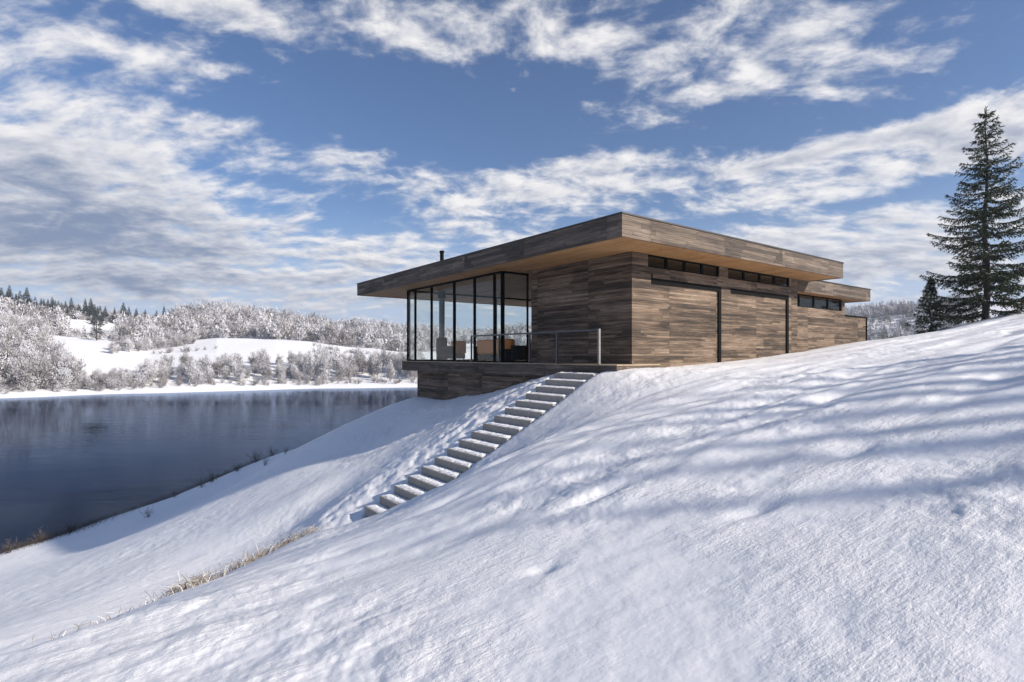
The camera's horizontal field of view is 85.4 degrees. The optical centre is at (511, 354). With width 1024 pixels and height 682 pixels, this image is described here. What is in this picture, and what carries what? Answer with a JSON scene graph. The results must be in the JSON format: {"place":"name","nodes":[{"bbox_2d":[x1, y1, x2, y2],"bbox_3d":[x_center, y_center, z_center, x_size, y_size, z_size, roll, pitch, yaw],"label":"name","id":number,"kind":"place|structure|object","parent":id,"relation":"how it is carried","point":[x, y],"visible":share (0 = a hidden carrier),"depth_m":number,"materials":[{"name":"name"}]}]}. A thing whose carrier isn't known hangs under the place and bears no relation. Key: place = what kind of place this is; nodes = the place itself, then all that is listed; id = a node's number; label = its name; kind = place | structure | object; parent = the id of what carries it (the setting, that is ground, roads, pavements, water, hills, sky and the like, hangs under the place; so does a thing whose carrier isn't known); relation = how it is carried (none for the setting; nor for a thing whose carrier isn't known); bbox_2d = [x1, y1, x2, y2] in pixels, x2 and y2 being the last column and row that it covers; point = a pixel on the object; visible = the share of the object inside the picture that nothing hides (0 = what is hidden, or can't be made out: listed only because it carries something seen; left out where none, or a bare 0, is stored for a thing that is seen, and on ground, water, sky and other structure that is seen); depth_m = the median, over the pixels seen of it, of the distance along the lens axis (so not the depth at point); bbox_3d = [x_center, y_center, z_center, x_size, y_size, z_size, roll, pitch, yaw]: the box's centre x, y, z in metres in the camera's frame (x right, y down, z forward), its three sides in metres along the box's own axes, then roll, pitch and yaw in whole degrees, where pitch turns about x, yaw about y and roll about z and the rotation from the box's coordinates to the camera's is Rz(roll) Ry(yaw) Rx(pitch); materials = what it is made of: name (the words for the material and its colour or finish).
{"place":"outdoors","nodes":[
{"label":"outdoors","id":0,"kind":"place"},
{"bbox_2d":[22,523,324,645],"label":"dry grass","id":1,"kind":"structure","parent":0,"point":[206,578],"depth_m":7.41,"materials":[{"name":"plant"}]},
{"bbox_2d":[0,387,416,553],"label":"water","id":2,"kind":"structure","parent":0,"point":[77,459],"depth_m":58.46,"materials":[{"name":"blue liquid"}]},
{"bbox_2d":[0,304,1023,681],"bbox_3d":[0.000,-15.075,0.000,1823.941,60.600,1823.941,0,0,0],"label":"snow ground","id":3,"kind":"structure","parent":0,"point":[848,512],"depth_m":4.70,"materials":[{"name":"snow"}]},
{"bbox_2d":[0,326,10,344],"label":"frosted tree","id":4,"kind":"object","parent":3,"relation":"on","point":[3,337],"visible":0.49,"depth_m":151.49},
{"bbox_2d":[0,357,10,378],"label":"frosted tree","id":5,"kind":"object","parent":3,"relation":"on","point":[2,368],"visible":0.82,"depth_m":125.43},
{"bbox_2d":[0,349,14,378],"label":"frosted tree","id":6,"kind":"object","parent":3,"relation":"on","point":[6,364],"visible":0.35,"depth_m":128.78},
{"bbox_2d":[0,318,19,336],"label":"frosted tree","id":7,"kind":"object","parent":3,"relation":"on","point":[5,323],"visible":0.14,"depth_m":163.84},
{"bbox_2d":[3,536,17,552],"bbox_3d":[-22.557,8.530,25.007,0.711,0.778,0.661,0,0,-27],"label":"bare shrub","id":8,"kind":"object","parent":3,"relation":"on","point":[10,548],"visible":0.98,"depth_m":24.95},
{"bbox_2d":[0,340,21,362],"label":"frosted tree","id":9,"kind":"object","parent":3,"relation":"on","point":[5,345],"visible":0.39,"depth_m":134.84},
{"bbox_2d":[3,356,26,387],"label":"frosted tree","id":10,"kind":"object","parent":3,"relation":"on","point":[14,367],"visible":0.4,"depth_m":124.41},
{"bbox_2d":[4,329,25,347],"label":"frosted tree","id":11,"kind":"object","parent":3,"relation":"on","point":[10,338],"visible":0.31,"depth_m":153.76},
{"bbox_2d":[2,349,31,365],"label":"frosted tree","id":12,"kind":"object","parent":3,"relation":"on","point":[15,353],"visible":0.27,"depth_m":135.56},
{"bbox_2d":[8,333,28,351],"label":"frosted tree","id":13,"kind":"object","parent":3,"relation":"on","point":[19,342],"visible":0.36,"depth_m":150.25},
{"bbox_2d":[15,340,33,362],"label":"frosted tree","id":14,"kind":"object","parent":3,"relation":"on","point":[27,347],"visible":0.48,"depth_m":146.79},
{"bbox_2d":[7,360,42,389],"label":"frosted tree","id":15,"kind":"object","parent":3,"relation":"on","point":[25,377],"visible":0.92,"depth_m":122.99,"materials":[{"name":"plant"}]},
{"bbox_2d":[17,319,39,338],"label":"frosted tree","id":16,"kind":"object","parent":3,"relation":"on","point":[32,322],"visible":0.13,"depth_m":166.72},
{"bbox_2d":[21,287,36,305],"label":"dark conifer","id":17,"kind":"object","parent":3,"relation":"on","point":[26,294],"visible":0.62,"depth_m":301.02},
{"bbox_2d":[19,325,42,347],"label":"frosted tree","id":18,"kind":"object","parent":3,"relation":"on","point":[32,336],"visible":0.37,"depth_m":156.15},
{"bbox_2d":[26,338,46,355],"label":"frosted tree","id":19,"kind":"object","parent":3,"relation":"on","point":[35,346],"visible":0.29,"depth_m":152.39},
{"bbox_2d":[19,349,55,385],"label":"frosted tree","id":20,"kind":"object","parent":3,"relation":"on","point":[31,358],"visible":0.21,"depth_m":128.10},
{"bbox_2d":[25,351,50,368],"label":"frosted tree","id":21,"kind":"object","parent":3,"relation":"on","point":[37,354],"visible":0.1,"depth_m":131.49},
{"bbox_2d":[24,313,52,324],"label":"frosted tree","id":22,"kind":"object","parent":3,"relation":"on","point":[44,320],"visible":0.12,"depth_m":207.93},
{"bbox_2d":[33,314,46,332],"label":"frosted tree","id":23,"kind":"object","parent":3,"relation":"on","point":[38,322],"visible":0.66,"depth_m":202.60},
{"bbox_2d":[30,356,55,388],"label":"frosted tree","id":24,"kind":"object","parent":3,"relation":"on","point":[44,372],"visible":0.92,"depth_m":125.32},
{"bbox_2d":[37,325,55,340],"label":"frosted tree","id":25,"kind":"object","parent":3,"relation":"on","point":[49,330],"visible":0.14,"depth_m":165.51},
{"bbox_2d":[39,349,64,383],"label":"frosted tree","id":26,"kind":"object","parent":3,"relation":"on","point":[56,355],"visible":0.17,"depth_m":131.33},
{"bbox_2d":[42,337,71,355],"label":"frosted tree","id":27,"kind":"object","parent":3,"relation":"on","point":[52,348],"visible":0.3,"depth_m":148.01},
{"bbox_2d":[49,361,74,388],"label":"frosted tree","id":28,"kind":"object","parent":3,"relation":"on","point":[60,377],"visible":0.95,"depth_m":126.96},
{"bbox_2d":[68,298,75,317],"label":"dark conifer","id":29,"kind":"object","parent":3,"relation":"on","point":[71,306],"visible":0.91,"depth_m":313.29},
{"bbox_2d":[56,355,88,384],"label":"frosted tree","id":30,"kind":"object","parent":3,"relation":"on","point":[78,367],"visible":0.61,"depth_m":130.31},
{"bbox_2d":[74,372,86,388],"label":"frosted tree","id":31,"kind":"object","parent":3,"relation":"on","point":[79,381],"visible":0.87,"depth_m":129.46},
{"bbox_2d":[81,298,90,319],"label":"dark conifer","id":32,"kind":"object","parent":3,"relation":"on","point":[85,309],"visible":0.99,"depth_m":317.00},
{"bbox_2d":[83,375,96,389],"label":"frosted tree","id":33,"kind":"object","parent":3,"relation":"on","point":[89,382],"visible":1,"depth_m":129.41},
{"bbox_2d":[86,299,93,315],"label":"dark conifer","id":34,"kind":"object","parent":3,"relation":"on","point":[91,305],"visible":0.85,"depth_m":319.72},
{"bbox_2d":[88,305,99,319],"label":"dark conifer","id":35,"kind":"object","parent":3,"relation":"on","point":[96,313],"visible":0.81,"depth_m":317.96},
{"bbox_2d":[88,317,102,340],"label":"lone tree","id":36,"kind":"object","parent":3,"relation":"on","point":[96,329],"visible":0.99,"depth_m":206.49,"materials":[{"name":"white plant"}]},
{"bbox_2d":[93,374,103,388],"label":"frosted tree","id":37,"kind":"object","parent":3,"relation":"on","point":[97,380],"visible":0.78,"depth_m":131.54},
{"bbox_2d":[100,367,120,388],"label":"frosted tree","id":38,"kind":"object","parent":3,"relation":"on","point":[107,380],"visible":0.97,"depth_m":131.66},
{"bbox_2d":[107,341,120,353],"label":"frosted tree","id":39,"kind":"object","parent":3,"relation":"on","point":[113,349],"visible":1,"depth_m":175.34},
{"bbox_2d":[114,372,130,388],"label":"frosted tree","id":40,"kind":"object","parent":3,"relation":"on","point":[124,381],"visible":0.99,"depth_m":132.90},
{"bbox_2d":[120,334,133,350],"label":"frosted tree","id":41,"kind":"object","parent":3,"relation":"on","point":[127,344],"visible":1,"depth_m":183.11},
{"bbox_2d":[128,369,140,386],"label":"frosted tree","id":42,"kind":"object","parent":3,"relation":"on","point":[132,376],"visible":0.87,"depth_m":135.74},
{"bbox_2d":[0,450,278,555],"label":"dead stalks","id":43,"kind":"object","parent":3,"relation":"on","point":[67,530],"visible":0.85,"depth_m":29.09,"materials":[{"name":"plant"}]},
{"bbox_2d":[134,367,154,386],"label":"frosted tree","id":44,"kind":"object","parent":3,"relation":"on","point":[146,378],"visible":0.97,"depth_m":136.29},
{"bbox_2d":[132,358,161,384],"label":"frosted tree","id":45,"kind":"object","parent":3,"relation":"on","point":[155,369],"visible":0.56,"depth_m":138.26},
{"bbox_2d":[141,338,152,350],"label":"frosted tree","id":46,"kind":"object","parent":3,"relation":"on","point":[146,345],"visible":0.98,"depth_m":193.29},
{"bbox_2d":[156,364,170,383],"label":"frosted tree","id":47,"kind":"object","parent":3,"relation":"on","point":[162,375],"visible":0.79,"depth_m":141.18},
{"bbox_2d":[159,355,174,365],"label":"frosted tree","id":48,"kind":"object","parent":3,"relation":"on","point":[169,359],"visible":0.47,"depth_m":155.11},
{"bbox_2d":[163,362,175,377],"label":"frosted tree","id":49,"kind":"object","parent":3,"relation":"on","point":[172,371],"visible":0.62,"depth_m":147.62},
{"bbox_2d":[174,363,185,379],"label":"frosted tree","id":50,"kind":"object","parent":3,"relation":"on","point":[179,371],"visible":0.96,"depth_m":145.54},
{"bbox_2d":[176,350,191,363],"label":"frosted tree","id":51,"kind":"object","parent":3,"relation":"on","point":[182,358],"visible":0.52,"depth_m":158.43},
{"bbox_2d":[183,358,196,380],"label":"frosted tree","id":52,"kind":"object","parent":3,"relation":"on","point":[192,365],"visible":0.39,"depth_m":144.38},
{"bbox_2d":[185,367,203,383],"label":"frosted tree","id":53,"kind":"object","parent":3,"relation":"on","point":[192,375],"visible":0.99,"depth_m":142.67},
{"bbox_2d":[198,356,211,369],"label":"frosted tree","id":54,"kind":"object","parent":3,"relation":"on","point":[203,363],"visible":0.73,"depth_m":155.37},
{"bbox_2d":[202,367,214,382],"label":"frosted tree","id":55,"kind":"object","parent":3,"relation":"on","point":[209,373],"visible":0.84,"depth_m":145.02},
{"bbox_2d":[211,357,225,376],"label":"frosted tree","id":56,"kind":"object","parent":3,"relation":"on","point":[217,367],"visible":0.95,"depth_m":152.48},
{"bbox_2d":[220,365,230,379],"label":"frosted tree","id":57,"kind":"object","parent":3,"relation":"on","point":[225,373],"visible":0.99,"depth_m":149.84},
{"bbox_2d":[226,358,238,373],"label":"frosted tree","id":58,"kind":"object","parent":3,"relation":"on","point":[232,364],"visible":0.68,"depth_m":154.50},
{"bbox_2d":[233,364,245,380],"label":"frosted tree","id":59,"kind":"object","parent":3,"relation":"on","point":[239,374],"visible":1,"depth_m":148.97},
{"bbox_2d":[250,362,258,375],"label":"frosted tree","id":60,"kind":"object","parent":3,"relation":"on","point":[254,369],"visible":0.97,"depth_m":157.70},
{"bbox_2d":[254,351,267,367],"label":"frosted tree","id":61,"kind":"object","parent":3,"relation":"on","point":[258,361],"visible":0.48,"depth_m":163.36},
{"bbox_2d":[257,361,269,377],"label":"frosted tree","id":62,"kind":"object","parent":3,"relation":"on","point":[263,368],"visible":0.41,"depth_m":156.02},
{"bbox_2d":[260,362,275,379],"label":"frosted tree","id":63,"kind":"object","parent":3,"relation":"on","point":[268,373],"visible":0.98,"depth_m":153.50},
{"bbox_2d":[274,364,286,378],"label":"frosted tree","id":64,"kind":"object","parent":3,"relation":"on","point":[279,372],"visible":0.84,"depth_m":154.40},
{"bbox_2d":[289,361,303,378],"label":"frosted tree","id":65,"kind":"object","parent":3,"relation":"on","point":[293,371],"visible":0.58,"depth_m":157.95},
{"bbox_2d":[295,368,303,381],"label":"frosted tree","id":66,"kind":"object","parent":3,"relation":"on","point":[297,373],"visible":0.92,"depth_m":155.48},
{"bbox_2d":[300,349,316,380],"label":"frosted tree","id":67,"kind":"object","parent":3,"relation":"on","point":[309,365],"visible":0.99,"depth_m":157.40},
{"bbox_2d":[310,340,326,358],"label":"frosted tree","id":68,"kind":"object","parent":3,"relation":"on","point":[319,344],"visible":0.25,"depth_m":179.98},
{"bbox_2d":[313,347,323,363],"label":"frosted tree","id":69,"kind":"object","parent":3,"relation":"on","point":[317,353],"visible":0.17,"depth_m":166.32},
{"bbox_2d":[315,352,330,380],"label":"frosted tree","id":70,"kind":"object","parent":3,"relation":"on","point":[321,370],"visible":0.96,"depth_m":157.53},
{"bbox_2d":[319,353,333,378],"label":"frosted tree","id":71,"kind":"object","parent":3,"relation":"on","point":[328,360],"visible":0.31,"depth_m":162.14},
{"bbox_2d":[330,348,341,370],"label":"frosted tree","id":72,"kind":"object","parent":3,"relation":"on","point":[336,358],"visible":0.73,"depth_m":171.80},
{"bbox_2d":[335,362,345,380],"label":"frosted tree","id":73,"kind":"object","parent":3,"relation":"on","point":[340,376],"visible":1,"depth_m":160.14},
{"bbox_2d":[343,359,354,379],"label":"frosted tree","id":74,"kind":"object","parent":3,"relation":"on","point":[348,371],"visible":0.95,"depth_m":162.47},
{"bbox_2d":[346,355,358,376],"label":"frosted tree","id":75,"kind":"object","parent":3,"relation":"on","point":[355,368],"visible":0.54,"depth_m":168.90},
{"bbox_2d":[351,347,367,366],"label":"frosted tree","id":76,"kind":"object","parent":3,"relation":"on","point":[359,353],"visible":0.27,"depth_m":180.54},
{"bbox_2d":[355,352,367,373],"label":"frosted tree","id":77,"kind":"object","parent":3,"relation":"on","point":[362,363],"visible":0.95,"depth_m":173.48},
{"bbox_2d":[366,352,376,376],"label":"frosted tree","id":78,"kind":"object","parent":3,"relation":"on","point":[369,367],"visible":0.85,"depth_m":168.90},
{"bbox_2d":[372,356,384,376],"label":"frosted tree","id":79,"kind":"object","parent":3,"relation":"on","point":[376,367],"visible":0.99,"depth_m":166.27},
{"bbox_2d":[380,346,386,368],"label":"frosted tree","id":80,"kind":"object","parent":3,"relation":"on","point":[383,351],"visible":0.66,"depth_m":184.38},
{"bbox_2d":[384,350,395,367],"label":"frosted tree","id":81,"kind":"object","parent":3,"relation":"on","point":[388,358],"visible":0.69,"depth_m":176.67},
{"bbox_2d":[384,359,396,381],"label":"frosted tree","id":82,"kind":"object","parent":3,"relation":"on","point":[391,372],"visible":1,"depth_m":161.64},
{"bbox_2d":[394,352,404,373],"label":"frosted tree","id":83,"kind":"object","parent":3,"relation":"on","point":[398,362],"visible":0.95,"depth_m":176.89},
{"bbox_2d":[365,372,598,516],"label":"staircase","id":84,"kind":"structure","parent":3,"relation":"on","point":[477,446],"depth_m":13.19,"materials":[{"name":"concrete"}]},
{"bbox_2d":[0,293,981,351],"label":"hillside wood","id":85,"kind":"object","parent":3,"relation":"on","point":[238,322],"visible":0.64,"depth_m":283.53,"materials":[{"name":"plant"}]},
{"bbox_2d":[357,211,870,399],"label":"house","id":86,"kind":"structure","parent":3,"relation":"on","point":[622,290],"depth_m":17.41,"materials":[{"name":"brown wood"}]},
{"bbox_2d":[407,289,414,360],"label":"window","id":87,"kind":"structure","parent":86,"relation":"in","point":[408,291],"depth_m":23.98,"materials":[{"name":"black metal"}]},
{"bbox_2d":[415,285,430,360],"bbox_3d":[-3.653,-1.274,22.883,0.080,3.042,1.408,0,0,-37],"label":"window","id":88,"kind":"structure","parent":86,"relation":"in","point":[416,289],"depth_m":23.41,"materials":[{"name":"black metal"}]},
{"bbox_2d":[409,291,452,359],"bbox_3d":[-3.523,-1.274,24.706,2.297,3.042,0.080,0,0,-37],"label":"window","id":89,"kind":"structure","parent":86,"relation":"in","point":[410,291],"depth_m":24.02,"materials":[{"name":"black metal"}]},
{"bbox_2d":[436,290,447,359],"bbox_3d":[-3.054,-1.274,24.163,0.520,3.045,0.530,0,0,-37],"label":"wood stove","id":90,"kind":"object","parent":86,"relation":"on","point":[441,340],"visible":0.82,"depth_m":24.04,"materials":[{"name":"metal"}]},
{"bbox_2d":[431,281,452,361],"bbox_3d":[-2.701,-1.274,21.623,0.080,3.042,1.748,0,0,-37],"label":"window","id":91,"kind":"structure","parent":86,"relation":"in","point":[432,286],"depth_m":22.28,"materials":[{"name":"black metal"}]},
{"bbox_2d":[438,340,465,359],"bbox_3d":[-2.395,-0.161,22.232,0.830,0.820,0.840,0,0,33],"label":"armchair","id":92,"kind":"object","parent":86,"relation":"on","point":[445,352],"visible":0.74,"depth_m":21.96,"materials":[{"name":"fabric"}]},
{"bbox_2d":[453,277,473,361],"bbox_3d":[-1.752,-1.274,20.366,0.080,3.042,1.398,0,0,-37],"label":"window","id":93,"kind":"structure","parent":86,"relation":"in","point":[454,282],"depth_m":20.89,"materials":[{"name":"black metal"}]},
{"bbox_2d":[456,294,492,359],"bbox_3d":[-1.689,-1.274,26.089,2.297,3.042,0.080,0,0,-37],"label":"window","id":94,"kind":"structure","parent":86,"relation":"in","point":[456,294],"depth_m":25.82,"materials":[{"name":"black metal"}]},
{"bbox_2d":[474,272,493,361],"bbox_3d":[-0.960,-1.274,19.315,0.080,3.042,1.228,0,0,-37],"label":"window","id":95,"kind":"structure","parent":86,"relation":"in","point":[489,274],"depth_m":19.76,"materials":[{"name":"black metal"}]},
{"bbox_2d":[494,271,502,361],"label":"window","id":96,"kind":"structure","parent":86,"relation":"in","point":[498,272],"depth_m":18.58,"materials":[{"name":"black metal"}]},
{"bbox_2d":[476,339,525,359],"bbox_3d":[-0.337,-0.191,20.068,0.880,0.720,2.340,0,0,-37],"label":"sofa","id":97,"kind":"object","parent":86,"relation":"on","point":[484,349],"visible":0.59,"depth_m":19.62,"materials":[{"name":"fabric"}]},
{"bbox_2d":[500,349,514,360],"bbox_3d":[-0.184,0.024,19.119,0.430,0.450,0.430,0,0,-37],"label":"side table","id":98,"kind":"object","parent":86,"relation":"on","point":[507,354],"visible":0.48,"depth_m":18.92,"materials":[{"name":"fabric"}]},
{"bbox_2d":[496,297,530,338],"bbox_3d":[0.146,-1.274,27.475,2.297,3.042,0.080,0,0,-37],"label":"window","id":99,"kind":"structure","parent":86,"relation":"in","point":[496,297],"depth_m":26.75,"materials":[{"name":"black metal"}]},
{"bbox_2d":[503,271,528,361],"bbox_3d":[0.126,-1.274,18.827,1.056,3.042,0.080,0,0,-37],"label":"window","id":100,"kind":"structure","parent":86,"relation":"in","point":[527,275],"depth_m":19.10,"materials":[{"name":"black metal"}]},
{"bbox_2d":[648,255,666,268],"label":"window","id":101,"kind":"structure","parent":86,"relation":"in","point":[665,259],"depth_m":15.80,"materials":[{"name":"black metal"}]},
{"bbox_2d":[667,258,684,271],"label":"window","id":102,"kind":"structure","parent":86,"relation":"in","point":[683,262],"depth_m":16.29,"materials":[{"name":"black metal"}]},
{"bbox_2d":[651,274,720,367],"bbox_3d":[5.213,-0.205,16.550,3.414,4.110,0.122,0,0,-37],"label":"garage door","id":103,"kind":"structure","parent":86,"relation":"in","point":[686,317],"depth_m":16.45,"materials":[{"name":"brown wood"}]},
{"bbox_2d":[685,261,702,274],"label":"window","id":104,"kind":"structure","parent":86,"relation":"in","point":[701,265],"depth_m":16.81,"materials":[{"name":"black metal"}]},
{"bbox_2d":[703,264,718,276],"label":"window","id":105,"kind":"structure","parent":86,"relation":"in","point":[717,267],"depth_m":17.39,"materials":[{"name":"black metal"}]},
{"bbox_2d":[728,268,743,280],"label":"window","id":106,"kind":"structure","parent":86,"relation":"in","point":[742,271],"depth_m":18.25,"materials":[{"name":"black metal"}]},
{"bbox_2d":[744,271,759,282],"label":"window","id":107,"kind":"structure","parent":86,"relation":"in","point":[758,274],"depth_m":18.81,"materials":[{"name":"black metal"}]},
{"bbox_2d":[731,288,788,360],"bbox_3d":[8.497,-0.148,19.032,3.744,3.997,0.122,0,0,-37],"label":"garage door","id":108,"kind":"structure","parent":86,"relation":"in","point":[759,320],"depth_m":18.94,"materials":[{"name":"brown wood"}]},
{"bbox_2d":[760,273,774,284],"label":"window","id":109,"kind":"structure","parent":86,"relation":"in","point":[773,277],"depth_m":19.40,"materials":[{"name":"black metal"}]},
{"bbox_2d":[799,294,813,307],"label":"window","id":110,"kind":"structure","parent":86,"relation":"in","point":[799,294],"depth_m":22.13,"materials":[{"name":"black metal"}]},
{"bbox_2d":[905,276,946,333],"bbox_3d":[22.326,-2.534,29.516,1.818,3.398,1.972,0,0,0],"label":"spruce tree","id":111,"kind":"object","parent":3,"relation":"on","point":[930,287],"visible":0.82,"depth_m":29.56,"materials":[{"name":"green plant"}]},
{"bbox_2d":[919,106,1023,325],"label":"spruce tree","id":112,"kind":"object","parent":3,"relation":"on","point":[986,278],"visible":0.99,"depth_m":27.73,"materials":[{"name":"green plant"}]},
{"bbox_2d":[0,0,1023,331],"label":"sky","id":113,"kind":"structure","parent":0,"point":[294,155],"materials":[{"name":"blue"}]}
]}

